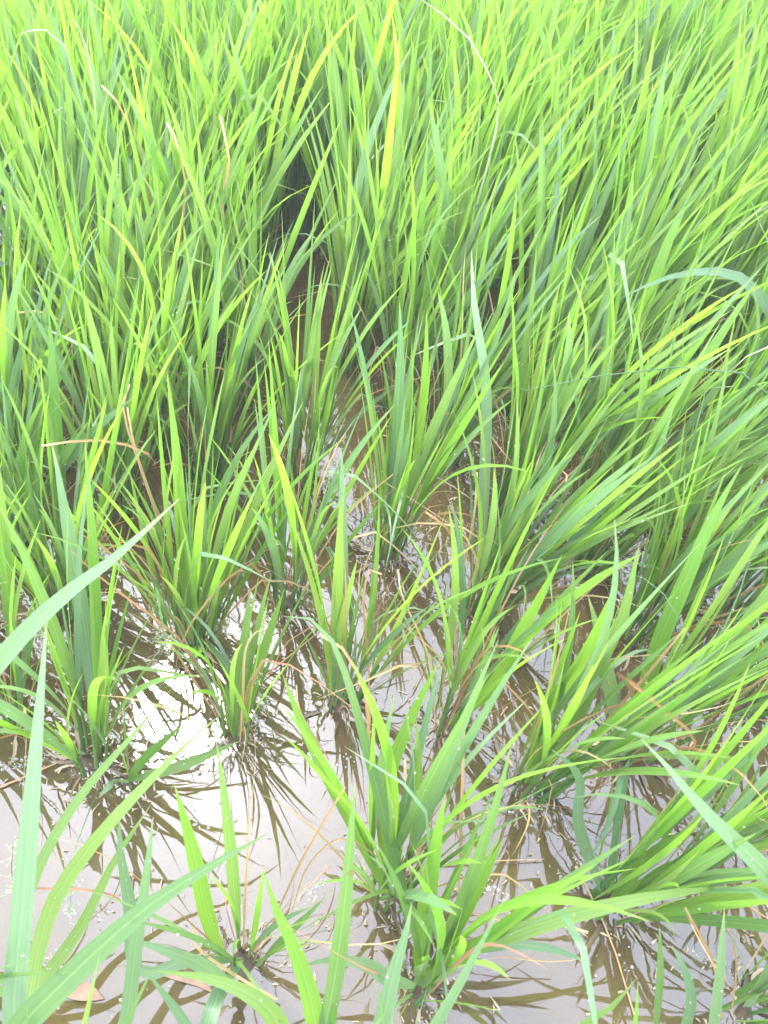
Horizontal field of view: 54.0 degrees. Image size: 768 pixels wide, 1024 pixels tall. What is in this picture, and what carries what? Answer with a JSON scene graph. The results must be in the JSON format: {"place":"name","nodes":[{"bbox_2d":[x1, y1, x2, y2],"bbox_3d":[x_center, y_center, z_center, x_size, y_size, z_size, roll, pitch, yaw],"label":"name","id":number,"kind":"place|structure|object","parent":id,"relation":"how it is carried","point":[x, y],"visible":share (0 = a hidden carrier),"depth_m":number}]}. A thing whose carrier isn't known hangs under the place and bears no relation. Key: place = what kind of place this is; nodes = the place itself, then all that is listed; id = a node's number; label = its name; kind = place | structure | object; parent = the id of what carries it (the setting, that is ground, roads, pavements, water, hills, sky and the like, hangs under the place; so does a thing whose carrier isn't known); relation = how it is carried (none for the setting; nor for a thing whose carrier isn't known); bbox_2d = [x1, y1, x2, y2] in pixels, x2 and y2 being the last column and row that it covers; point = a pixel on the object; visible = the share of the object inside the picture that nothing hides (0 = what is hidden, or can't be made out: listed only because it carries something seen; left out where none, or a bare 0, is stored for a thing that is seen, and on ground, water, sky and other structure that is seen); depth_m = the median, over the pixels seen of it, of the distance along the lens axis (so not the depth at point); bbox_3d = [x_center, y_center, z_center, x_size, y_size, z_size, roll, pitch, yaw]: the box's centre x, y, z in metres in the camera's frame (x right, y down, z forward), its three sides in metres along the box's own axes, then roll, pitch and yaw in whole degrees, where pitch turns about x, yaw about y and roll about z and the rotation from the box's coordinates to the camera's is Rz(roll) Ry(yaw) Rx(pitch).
{"place":"outdoors","nodes":[
{"label":"outdoors","id":0,"kind":"place"},
{"bbox_2d":[1,123,762,1015],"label":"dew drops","id":1,"kind":"object","parent":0,"point":[355,623],"visible":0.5,"depth_m":1.14},
{"bbox_2d":[0,174,767,1023],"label":"ground","id":2,"kind":"structure","parent":0,"point":[534,992],"depth_m":1.25},
{"bbox_2d":[0,128,95,437],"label":"rice plant","id":3,"kind":"object","parent":2,"relation":"on","point":[27,283],"visible":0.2,"depth_m":1.55},
{"bbox_2d":[0,0,155,166],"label":"rice plant","id":4,"kind":"object","parent":2,"relation":"on","point":[84,23],"visible":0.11,"depth_m":1.91},
{"bbox_2d":[0,0,158,321],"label":"rice plant","id":5,"kind":"object","parent":2,"relation":"on","point":[62,128],"visible":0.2,"depth_m":1.74},
{"bbox_2d":[62,787,99,923],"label":"grass weed","id":6,"kind":"object","parent":2,"relation":"on","point":[70,893],"depth_m":1.06},
{"bbox_2d":[3,0,228,282],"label":"rice plant","id":7,"kind":"object","parent":2,"relation":"on","point":[72,86],"visible":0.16,"depth_m":1.77},
{"bbox_2d":[19,19,288,343],"bbox_3d":[-0.526,-0.724,1.782,0.612,0.775,0.550,0,48,0],"label":"rice plant","id":8,"kind":"object","parent":2,"relation":"on","point":[125,159],"visible":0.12,"depth_m":1.69},
{"bbox_2d":[76,55,295,384],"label":"rice plant","id":9,"kind":"object","parent":2,"relation":"on","point":[188,230],"visible":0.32,"depth_m":1.60},
{"bbox_2d":[88,0,302,213],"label":"rice plant","id":10,"kind":"object","parent":2,"relation":"on","point":[266,93],"visible":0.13,"depth_m":1.80},
{"bbox_2d":[113,23,334,355],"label":"rice plant","id":11,"kind":"object","parent":2,"relation":"on","point":[278,170],"visible":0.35,"depth_m":1.66},
{"bbox_2d":[126,0,361,285],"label":"rice plant","id":12,"kind":"object","parent":2,"relation":"on","point":[283,116],"visible":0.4,"depth_m":1.85},
{"bbox_2d":[288,7,498,329],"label":"rice plant","id":13,"kind":"object","parent":2,"relation":"on","point":[409,104],"visible":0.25,"depth_m":1.72},
{"bbox_2d":[389,0,625,362],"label":"rice plant","id":14,"kind":"object","parent":2,"relation":"on","point":[459,220],"visible":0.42,"depth_m":1.63},
{"bbox_2d":[419,0,635,304],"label":"rice plant","id":15,"kind":"object","parent":2,"relation":"on","point":[513,100],"visible":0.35,"depth_m":1.75},
{"bbox_2d":[437,0,689,292],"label":"rice plant","id":16,"kind":"object","parent":2,"relation":"on","point":[588,90],"visible":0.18,"depth_m":1.81},
{"bbox_2d":[469,89,695,433],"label":"rice plant","id":17,"kind":"object","parent":2,"relation":"on","point":[543,244],"visible":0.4,"depth_m":1.57},
{"bbox_2d":[525,366,767,394],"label":"plant","id":18,"kind":"object","parent":2,"relation":"on","point":[755,384],"visible":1,"depth_m":1.20},
{"bbox_2d":[544,137,767,448],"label":"rice plant","id":19,"kind":"object","parent":2,"relation":"on","point":[656,272],"visible":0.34,"depth_m":1.51},
{"bbox_2d":[587,22,767,311],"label":"rice plant","id":20,"kind":"object","parent":2,"relation":"on","point":[741,150],"visible":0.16,"depth_m":1.71},
{"bbox_2d":[656,0,767,239],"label":"rice plant","id":21,"kind":"object","parent":2,"relation":"on","point":[720,42],"visible":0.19,"depth_m":2.00},
{"bbox_2d":[663,8,767,313],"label":"rice plant","id":22,"kind":"object","parent":2,"relation":"on","point":[736,103],"visible":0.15,"depth_m":1.72},
{"bbox_2d":[676,734,767,866],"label":"rice plant","id":23,"kind":"object","parent":2,"relation":"on","point":[748,831],"visible":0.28,"depth_m":1.10},
{"bbox_2d":[685,0,767,267],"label":"rice plant","id":24,"kind":"object","parent":2,"relation":"on","point":[764,55],"visible":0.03,"depth_m":1.95},
{"bbox_2d":[695,459,767,643],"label":"rice plant","id":25,"kind":"object","parent":2,"relation":"on","point":[747,582],"visible":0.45,"depth_m":1.39},
{"label":"water","id":26,"kind":"structure","parent":0,"visible":0},
{"bbox_2d":[0,461,46,633],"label":"rice plant","id":27,"kind":"object","parent":26,"relation":"on","point":[13,525],"visible":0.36,"depth_m":1.20},
{"bbox_2d":[0,17,50,239],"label":"rice plant","id":28,"kind":"object","parent":26,"relation":"on","point":[11,153],"visible":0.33,"depth_m":1.73},
{"bbox_2d":[0,470,52,801],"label":"rice plant","id":29,"kind":"object","parent":26,"relation":"on","point":[10,600],"visible":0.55,"depth_m":1.14},
{"bbox_2d":[0,2,62,206],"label":"rice plant","id":30,"kind":"object","parent":26,"relation":"on","point":[41,92],"visible":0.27,"depth_m":1.90},
{"bbox_2d":[0,127,95,384],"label":"rice plant","id":31,"kind":"object","parent":26,"relation":"on","point":[2,251],"visible":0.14,"depth_m":1.64},
{"bbox_2d":[0,208,107,482],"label":"rice plant","id":32,"kind":"object","parent":26,"relation":"on","point":[10,309],"visible":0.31,"depth_m":1.41},
{"bbox_2d":[0,0,122,203],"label":"rice plant","id":33,"kind":"object","parent":26,"relation":"on","point":[28,45],"visible":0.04,"depth_m":1.88},
{"bbox_2d":[0,0,132,200],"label":"rice plant","id":34,"kind":"object","parent":26,"relation":"on","point":[38,19],"visible":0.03,"depth_m":1.98},
{"bbox_2d":[0,300,133,565],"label":"rice plant","id":35,"kind":"object","parent":26,"relation":"on","point":[69,456],"visible":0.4,"depth_m":1.32},
{"bbox_2d":[0,0,142,207],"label":"rice plant","id":36,"kind":"object","parent":26,"relation":"on","point":[16,79],"visible":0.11,"depth_m":1.84},
{"bbox_2d":[0,308,156,637],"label":"rice plant","id":37,"kind":"object","parent":26,"relation":"on","point":[40,553],"visible":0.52,"depth_m":1.27},
{"bbox_2d":[13,0,143,54],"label":"rice plant","id":38,"kind":"object","parent":26,"relation":"on","point":[53,1],"visible":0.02,"depth_m":2.03},
{"bbox_2d":[0,691,169,996],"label":"rice plant","id":39,"kind":"object","parent":26,"relation":"on","point":[61,954],"visible":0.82,"depth_m":0.92},
{"bbox_2d":[68,982,103,1000],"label":"dead leaf","id":40,"kind":"object","parent":26,"relation":"on","point":[81,992],"visible":0.6,"depth_m":1.02},
{"bbox_2d":[0,87,201,383],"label":"rice plant","id":41,"kind":"object","parent":26,"relation":"on","point":[87,191],"visible":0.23,"depth_m":1.67},
{"bbox_2d":[0,441,202,802],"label":"rice plant","id":42,"kind":"object","parent":26,"relation":"on","point":[91,633],"visible":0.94,"depth_m":1.08},
{"bbox_2d":[0,227,206,541],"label":"rice plant","id":43,"kind":"object","parent":26,"relation":"on","point":[134,404],"visible":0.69,"depth_m":1.38},
{"bbox_2d":[0,96,209,432],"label":"rice plant","id":44,"kind":"object","parent":26,"relation":"on","point":[59,242],"visible":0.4,"depth_m":1.50},
{"bbox_2d":[13,0,232,255],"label":"rice plant","id":45,"kind":"object","parent":26,"relation":"on","point":[50,64],"visible":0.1,"depth_m":1.83},
{"bbox_2d":[2,620,269,1023],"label":"rice plant","id":46,"kind":"object","parent":26,"relation":"on","point":[21,1004],"visible":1,"depth_m":0.79},
{"bbox_2d":[19,196,272,472],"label":"rice plant","id":47,"kind":"object","parent":26,"relation":"on","point":[226,312],"visible":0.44,"depth_m":1.45},
{"bbox_2d":[62,0,235,208],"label":"rice plant","id":48,"kind":"object","parent":26,"relation":"on","point":[166,33],"visible":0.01,"depth_m":1.99},
{"bbox_2d":[75,0,224,110],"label":"rice plant","id":49,"kind":"object","parent":26,"relation":"on","point":[103,9],"visible":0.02,"depth_m":2.20},
{"bbox_2d":[99,700,238,797],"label":"rice plant","id":50,"kind":"object","parent":26,"relation":"on","point":[146,756],"visible":0.91,"depth_m":1.19},
{"bbox_2d":[164,974,211,991],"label":"dead leaf","id":51,"kind":"object","parent":26,"relation":"on","point":[200,984],"visible":0.48,"depth_m":1.03},
{"bbox_2d":[27,348,350,720],"bbox_3d":[-0.305,0.042,1.201,0.535,0.628,0.476,0,48,0],"label":"rice plant","id":52,"kind":"object","parent":26,"relation":"on","point":[196,562],"visible":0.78,"depth_m":1.21},
{"bbox_2d":[42,223,343,497],"bbox_3d":[-0.317,-0.241,1.422,0.495,0.682,0.486,0,48,0],"label":"rice plant","id":53,"kind":"object","parent":26,"relation":"on","point":[200,395],"visible":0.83,"depth_m":1.40},
{"bbox_2d":[141,0,254,52],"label":"rice plant","id":54,"kind":"object","parent":26,"relation":"on","point":[206,9],"depth_m":2.29},
{"bbox_2d":[104,0,293,199],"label":"rice plant","id":55,"kind":"object","parent":26,"relation":"on","point":[139,13],"visible":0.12,"depth_m":1.89},
{"bbox_2d":[59,494,366,816],"bbox_3d":[-0.249,0.244,1.090,0.479,0.488,0.354,0,48,0],"label":"rice plant","id":56,"kind":"object","parent":26,"relation":"on","point":[242,689],"visible":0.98,"depth_m":1.17},
{"bbox_2d":[37,720,412,1023],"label":"rice plant","id":57,"kind":"object","parent":26,"relation":"on","point":[203,963],"visible":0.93,"depth_m":0.93},
{"bbox_2d":[142,0,313,70],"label":"rice plant","id":58,"kind":"object","parent":26,"relation":"on","point":[161,9],"visible":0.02,"depth_m":2.05},
{"bbox_2d":[162,0,333,244],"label":"rice plant","id":59,"kind":"object","parent":26,"relation":"on","point":[276,8],"visible":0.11,"depth_m":2.00},
{"bbox_2d":[162,105,363,422],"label":"rice plant","id":60,"kind":"object","parent":26,"relation":"on","point":[293,270],"visible":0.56,"depth_m":1.58},
{"bbox_2d":[197,0,366,194],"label":"rice plant","id":61,"kind":"object","parent":26,"relation":"on","point":[293,5],"visible":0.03,"depth_m":2.12},
{"bbox_2d":[206,0,373,231],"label":"rice plant","id":62,"kind":"object","parent":26,"relation":"on","point":[300,77],"visible":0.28,"depth_m":2.00},
{"bbox_2d":[170,338,433,670],"bbox_3d":[-0.131,0.007,1.286,0.446,0.552,0.474,0,48,0],"label":"rice plant","id":63,"kind":"object","parent":26,"relation":"on","point":[277,560],"visible":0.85,"depth_m":1.26},
{"bbox_2d":[246,0,397,239],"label":"rice plant","id":64,"kind":"object","parent":26,"relation":"on","point":[293,212],"visible":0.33,"depth_m":2.26},
{"bbox_2d":[154,786,501,1023],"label":"rice plant","id":65,"kind":"object","parent":26,"relation":"on","point":[267,1009],"visible":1,"depth_m":0.82},
{"bbox_2d":[225,197,431,509],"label":"rice plant","id":66,"kind":"object","parent":26,"relation":"on","point":[331,376],"visible":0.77,"depth_m":1.43},
{"bbox_2d":[275,0,445,258],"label":"rice plant","id":67,"kind":"object","parent":26,"relation":"on","point":[344,93],"visible":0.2,"depth_m":1.99},
{"bbox_2d":[0,365,746,1016],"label":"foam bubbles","id":68,"kind":"object","parent":26,"relation":"on","point":[302,821],"visible":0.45,"depth_m":1.20},
{"bbox_2d":[264,0,487,260],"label":"rice plant","id":69,"kind":"object","parent":26,"relation":"on","point":[321,80],"visible":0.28,"depth_m":1.94},
{"bbox_2d":[0,252,765,1023],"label":"debris","id":70,"kind":"object","parent":26,"relation":"on","point":[262,924],"visible":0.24,"depth_m":1.22},
{"bbox_2d":[296,0,478,99],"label":"rice plant","id":71,"kind":"object","parent":26,"relation":"on","point":[358,24],"visible":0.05,"depth_m":2.01},
{"bbox_2d":[318,0,467,242],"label":"rice plant","id":72,"kind":"object","parent":26,"relation":"on","point":[422,29],"visible":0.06,"depth_m":1.99},
{"bbox_2d":[288,46,525,381],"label":"rice plant","id":73,"kind":"object","parent":26,"relation":"on","point":[351,229],"visible":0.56,"depth_m":1.66},
{"bbox_2d":[252,448,567,758],"bbox_3d":[0.023,0.147,1.148,0.456,0.568,0.398,0,48,0],"label":"rice plant","id":74,"kind":"object","parent":26,"relation":"on","point":[342,588],"visible":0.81,"depth_m":1.15},
{"bbox_2d":[365,0,476,115],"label":"rice plant","id":75,"kind":"object","parent":26,"relation":"on","point":[446,13],"visible":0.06,"depth_m":2.08},
{"bbox_2d":[316,284,528,577],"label":"rice plant","id":76,"kind":"object","parent":26,"relation":"on","point":[401,438],"visible":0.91,"depth_m":1.33},
{"bbox_2d":[339,100,531,420],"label":"rice plant","id":77,"kind":"object","parent":26,"relation":"on","point":[436,257],"visible":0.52,"depth_m":1.59},
{"bbox_2d":[254,616,626,1023],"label":"rice plant","id":78,"kind":"object","parent":26,"relation":"on","point":[441,774],"visible":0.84,"depth_m":0.93},
{"bbox_2d":[322,0,560,272],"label":"rice plant","id":79,"kind":"object","parent":26,"relation":"on","point":[368,42],"visible":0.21,"depth_m":1.86},
{"bbox_2d":[382,0,545,171],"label":"rice plant","id":80,"kind":"object","parent":26,"relation":"on","point":[485,14],"visible":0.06,"depth_m":2.06},
{"bbox_2d":[432,0,541,59],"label":"rice plant","id":81,"kind":"object","parent":26,"relation":"on","point":[516,4],"visible":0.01,"depth_m":2.23},
{"bbox_2d":[364,189,636,475],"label":"rice plant","id":82,"kind":"object","parent":26,"relation":"on","point":[502,377],"visible":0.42,"depth_m":1.48},
{"bbox_2d":[373,0,628,236],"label":"rice plant","id":83,"kind":"object","parent":26,"relation":"on","point":[509,11],"visible":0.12,"depth_m":1.89},
{"bbox_2d":[324,474,679,761],"bbox_3d":[0.175,0.169,1.125,0.542,0.567,0.348,0,48,0],"label":"rice plant","id":84,"kind":"object","parent":26,"relation":"on","point":[523,631],"visible":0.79,"depth_m":1.11},
{"bbox_2d":[279,748,729,1023],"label":"rice plant","id":85,"kind":"object","parent":26,"relation":"on","point":[520,924],"visible":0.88,"depth_m":0.86},
{"bbox_2d":[381,252,718,657],"bbox_3d":[0.237,-0.051,1.297,0.501,0.601,0.660,0,48,0],"label":"rice plant","id":86,"kind":"object","parent":26,"relation":"on","point":[572,518],"visible":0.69,"depth_m":1.22},
{"bbox_2d":[473,0,626,146],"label":"rice plant","id":87,"kind":"object","parent":26,"relation":"on","point":[567,12],"visible":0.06,"depth_m":2.03},
{"bbox_2d":[515,0,620,112],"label":"rice plant","id":88,"kind":"object","parent":26,"relation":"on","point":[568,26],"visible":0.02,"depth_m":2.33},
{"bbox_2d":[490,0,672,230],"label":"rice plant","id":89,"kind":"object","parent":26,"relation":"on","point":[594,25],"visible":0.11,"depth_m":2.02},
{"bbox_2d":[576,865,633,1014],"bbox_3d":[0.308,0.597,1.051,0.056,0.034,0.190,0,48,0],"label":"dry straw","id":90,"kind":"object","parent":26,"relation":"on","point":[613,948],"visible":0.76,"depth_m":1.05},
{"bbox_2d":[578,981,637,1023],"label":"rice plant","id":91,"kind":"object","parent":26,"relation":"on","point":[606,1010],"visible":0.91,"depth_m":0.79},
{"bbox_2d":[458,205,767,522],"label":"rice plant","id":92,"kind":"object","parent":26,"relation":"on","point":[569,359],"visible":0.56,"depth_m":1.35},
{"bbox_2d":[544,0,681,183],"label":"rice plant","id":93,"kind":"object","parent":26,"relation":"on","point":[659,36],"visible":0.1,"depth_m":2.10},
{"bbox_2d":[558,0,669,52],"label":"rice plant","id":94,"kind":"object","parent":26,"relation":"on","point":[620,12],"depth_m":2.30},
{"bbox_2d":[466,517,766,853],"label":"rice plant","id":95,"kind":"object","parent":26,"relation":"on","point":[576,681],"visible":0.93,"depth_m":1.02},
{"bbox_2d":[491,0,759,299],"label":"rice plant","id":96,"kind":"object","parent":26,"relation":"on","point":[572,185],"visible":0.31,"depth_m":1.78},
{"bbox_2d":[519,461,767,812],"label":"rice plant","id":97,"kind":"object","parent":26,"relation":"on","point":[667,621],"visible":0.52,"depth_m":1.09},
{"bbox_2d":[532,182,765,532],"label":"rice plant","id":98,"kind":"object","parent":26,"relation":"on","point":[619,436],"visible":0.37,"depth_m":1.36},
{"bbox_2d":[565,0,736,189],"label":"rice plant","id":99,"kind":"object","parent":26,"relation":"on","point":[643,28],"visible":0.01,"depth_m":2.20},
{"bbox_2d":[565,0,749,229],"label":"rice plant","id":100,"kind":"object","parent":26,"relation":"on","point":[663,40],"visible":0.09,"depth_m":2.02},
{"bbox_2d":[551,661,767,984],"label":"rice plant","id":101,"kind":"object","parent":26,"relation":"on","point":[698,865],"visible":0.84,"depth_m":0.94},
{"bbox_2d":[559,45,767,370],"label":"rice plant","id":102,"kind":"object","parent":26,"relation":"on","point":[652,132],"visible":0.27,"depth_m":1.62},
{"bbox_2d":[561,271,767,598],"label":"rice plant","id":103,"kind":"object","parent":26,"relation":"on","point":[678,401],"visible":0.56,"depth_m":1.28},
{"bbox_2d":[569,0,767,254],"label":"rice plant","id":104,"kind":"object","parent":26,"relation":"on","point":[694,67],"visible":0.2,"depth_m":1.96},
{"bbox_2d":[574,1,767,298],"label":"rice plant","id":105,"kind":"object","parent":26,"relation":"on","point":[683,144],"visible":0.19,"depth_m":1.81},
{"bbox_2d":[578,345,767,672],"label":"rice plant","id":106,"kind":"object","parent":26,"relation":"on","point":[739,544],"visible":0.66,"depth_m":1.23},
{"bbox_2d":[654,907,724,1023],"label":"rice plant","id":107,"kind":"object","parent":26,"relation":"on","point":[715,1005],"visible":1,"depth_m":0.87},
{"bbox_2d":[613,0,767,166],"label":"rice plant","id":108,"kind":"object","parent":26,"relation":"on","point":[662,19],"visible":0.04,"depth_m":2.10},
{"bbox_2d":[616,249,767,467],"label":"rice plant","id":109,"kind":"object","parent":26,"relation":"on","point":[760,295],"visible":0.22,"depth_m":1.48},
{"bbox_2d":[625,302,767,550],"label":"rice plant","id":110,"kind":"object","parent":26,"relation":"on","point":[747,474],"visible":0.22,"depth_m":1.37},
{"bbox_2d":[640,737,767,1023],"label":"rice plant","id":111,"kind":"object","parent":26,"relation":"on","point":[746,852],"visible":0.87,"depth_m":0.79},
{"bbox_2d":[653,0,764,192],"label":"rice plant","id":112,"kind":"object","parent":26,"relation":"on","point":[749,6],"visible":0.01,"depth_m":2.17},
{"bbox_2d":[659,110,767,385],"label":"rice plant","id":113,"kind":"object","parent":26,"relation":"on","point":[746,268],"visible":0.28,"depth_m":1.69},
{"bbox_2d":[688,253,767,434],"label":"rice plant","id":114,"kind":"object","parent":26,"relation":"on","point":[711,278],"visible":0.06,"depth_m":1.65},
{"bbox_2d":[696,512,767,722],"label":"rice plant","id":115,"kind":"object","parent":26,"relation":"on","point":[764,715],"visible":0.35,"depth_m":1.27},
{"bbox_2d":[704,159,767,364],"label":"rice plant","id":116,"kind":"object","parent":26,"relation":"on","point":[726,341],"visible":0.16,"depth_m":1.92},
{"bbox_2d":[746,0,767,131],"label":"rice plant","id":117,"kind":"object","parent":26,"relation":"on","point":[760,28],"visible":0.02,"depth_m":2.10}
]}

